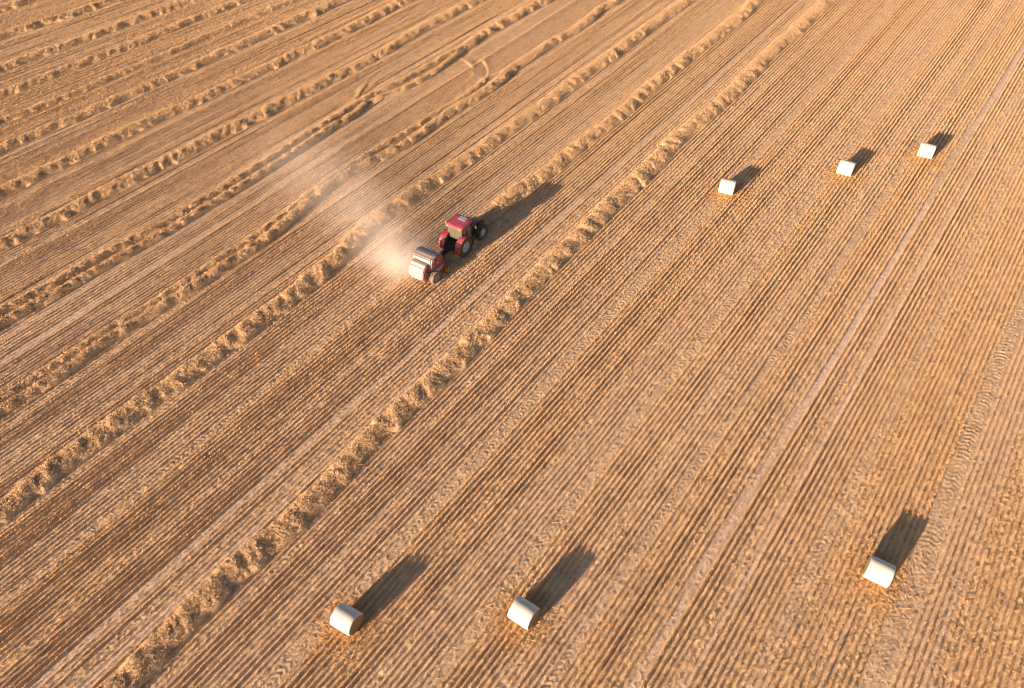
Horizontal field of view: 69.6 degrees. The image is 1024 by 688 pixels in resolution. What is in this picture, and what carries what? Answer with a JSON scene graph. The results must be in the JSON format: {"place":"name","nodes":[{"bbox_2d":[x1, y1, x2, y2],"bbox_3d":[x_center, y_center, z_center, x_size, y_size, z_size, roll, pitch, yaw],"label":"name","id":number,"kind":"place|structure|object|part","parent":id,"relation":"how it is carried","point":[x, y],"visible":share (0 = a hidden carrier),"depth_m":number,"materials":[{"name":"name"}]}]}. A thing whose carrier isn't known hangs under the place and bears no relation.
{"place":"outdoors","nodes":[
{"label":"outdoors","id":0,"kind":"place"},
{"bbox_2d":[0,0,1023,687],"bbox_3d":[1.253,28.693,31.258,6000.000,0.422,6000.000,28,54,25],"label":"ground","id":1,"kind":"structure","parent":0,"point":[118,612],"depth_m":54.78,"materials":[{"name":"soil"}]},
{"bbox_2d":[0,0,37,12],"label":"straw windrow","id":2,"kind":"object","parent":1,"relation":"on","point":[13,5],"visible":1,"depth_m":103.97,"materials":[{"name":"beige plant"}]},
{"bbox_2d":[0,0,124,39],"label":"straw windrow","id":3,"kind":"object","parent":1,"relation":"on","point":[33,25],"visible":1,"depth_m":100.41,"materials":[{"name":"beige plant"}]},
{"bbox_2d":[0,0,203,73],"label":"straw windrow","id":4,"kind":"object","parent":1,"relation":"on","point":[74,42],"visible":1,"depth_m":96.54,"materials":[{"name":"beige plant"}]},
{"bbox_2d":[0,0,251,99],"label":"straw windrow","id":5,"kind":"object","parent":1,"relation":"on","point":[94,58],"visible":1,"depth_m":93.61,"materials":[{"name":"beige plant"}]},
{"bbox_2d":[0,0,297,124],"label":"straw windrow","id":6,"kind":"object","parent":1,"relation":"on","point":[122,72],"visible":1,"depth_m":90.93,"materials":[{"name":"beige plant"}]},
{"bbox_2d":[0,0,348,155],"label":"straw windrow","id":7,"kind":"object","parent":1,"relation":"on","point":[186,69],"visible":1,"depth_m":88.06,"materials":[{"name":"beige plant"}]},
{"bbox_2d":[0,0,416,198],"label":"straw windrow","id":8,"kind":"object","parent":1,"relation":"on","point":[81,153],"visible":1,"depth_m":83.94,"materials":[{"name":"beige plant"}]},
{"bbox_2d":[0,0,484,253],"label":"straw windrow","id":9,"kind":"object","parent":1,"relation":"on","point":[81,204],"visible":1,"depth_m":79.02,"materials":[{"name":"beige plant"}]},
{"bbox_2d":[0,0,554,329],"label":"straw windrow","id":10,"kind":"object","parent":1,"relation":"on","point":[27,303],"visible":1,"depth_m":72.58,"materials":[{"name":"beige plant"}]},
{"bbox_2d":[0,0,623,417],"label":"straw windrow","id":11,"kind":"object","parent":1,"relation":"on","point":[176,294],"visible":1,"depth_m":66.82,"materials":[{"name":"beige plant"}]},
{"bbox_2d":[330,603,362,635],"bbox_3d":[-9.556,15.894,42.562,1.430,1.357,1.411,21,52,20],"label":"round bale","id":12,"kind":"object","parent":1,"relation":"on","point":[346,619],"visible":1,"depth_m":42.10,"materials":[{"name":"plastic"}]},
{"bbox_2d":[0,0,696,526],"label":"straw windrow","id":13,"kind":"object","parent":1,"relation":"on","point":[40,482],"visible":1,"depth_m":61.05,"materials":[{"name":"beige plant"}]},
{"bbox_2d":[407,246,449,284],"bbox_3d":[-6.734,-7.416,63.145,2.760,2.452,5.162,24,53,22],"label":"round baler","id":14,"kind":"object","parent":1,"relation":"on","point":[425,264],"visible":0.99,"depth_m":61.79,"materials":[{"name":"metal"}]},
{"bbox_2d":[438,214,487,256],"bbox_3d":[-4.190,-10.094,65.039,2.560,3.130,5.014,25,53,23],"label":"tractor","id":15,"kind":"object","parent":1,"relation":"on","point":[458,235],"visible":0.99,"depth_m":64.15,"materials":[{"name":"metal"}]},
{"bbox_3d":[-4.973,-9.613,63.848,1.460,1.023,0.159,25,53,23],"label":"rear window","id":16,"kind":"part","parent":15,"relation":"part of","materials":[{"name":"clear glass"}]},
{"bbox_3d":[-3.781,-9.855,64.225,0.034,1.320,0.642,21,52,20],"label":"door","id":17,"kind":"part","parent":15,"relation":"part of","materials":[{"name":"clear glass"}]},
{"bbox_2d":[101,0,837,687],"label":"straw windrow","id":18,"kind":"object","parent":1,"relation":"on","point":[145,664],"visible":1,"depth_m":52.91,"materials":[{"name":"beige plant"}]},
{"bbox_2d":[0,0,1023,687],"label":"stubble","id":19,"kind":"object","parent":1,"relation":"on","point":[586,30],"visible":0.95,"depth_m":64.04,"materials":[{"name":"beige plant"}]},
{"bbox_2d":[508,596,539,629],"bbox_3d":[0.680,15.502,42.511,1.430,1.357,1.411,25,53,23],"label":"round bale","id":20,"kind":"object","parent":1,"relation":"on","point":[523,612],"visible":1,"depth_m":42.03,"materials":[{"name":"plastic"}]},
{"bbox_2d":[439,0,765,266],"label":"straw windrow","id":21,"kind":"object","parent":1,"relation":"on","point":[505,201],"visible":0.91,"depth_m":77.93,"materials":[{"name":"beige plant"}]},
{"bbox_2d":[718,178,736,194],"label":"round bale","id":22,"kind":"object","parent":1,"relation":"on","point":[727,186],"visible":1,"depth_m":69.11,"materials":[{"name":"plastic"}]},
{"bbox_2d":[836,159,855,176],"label":"round bale","id":23,"kind":"object","parent":1,"relation":"on","point":[846,167],"visible":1,"depth_m":70.62,"materials":[{"name":"plastic"}]},
{"bbox_2d":[863,555,895,587],"bbox_3d":[21.723,13.438,43.563,1.430,1.357,1.412,24,53,22],"label":"round bale","id":24,"kind":"object","parent":1,"relation":"on","point":[879,571],"visible":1,"depth_m":43.09,"materials":[{"name":"plastic"}]},
{"bbox_2d":[916,142,936,158],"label":"round bale","id":25,"kind":"object","parent":1,"relation":"on","point":[926,150],"visible":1,"depth_m":72.17,"materials":[{"name":"plastic"}]}
]}

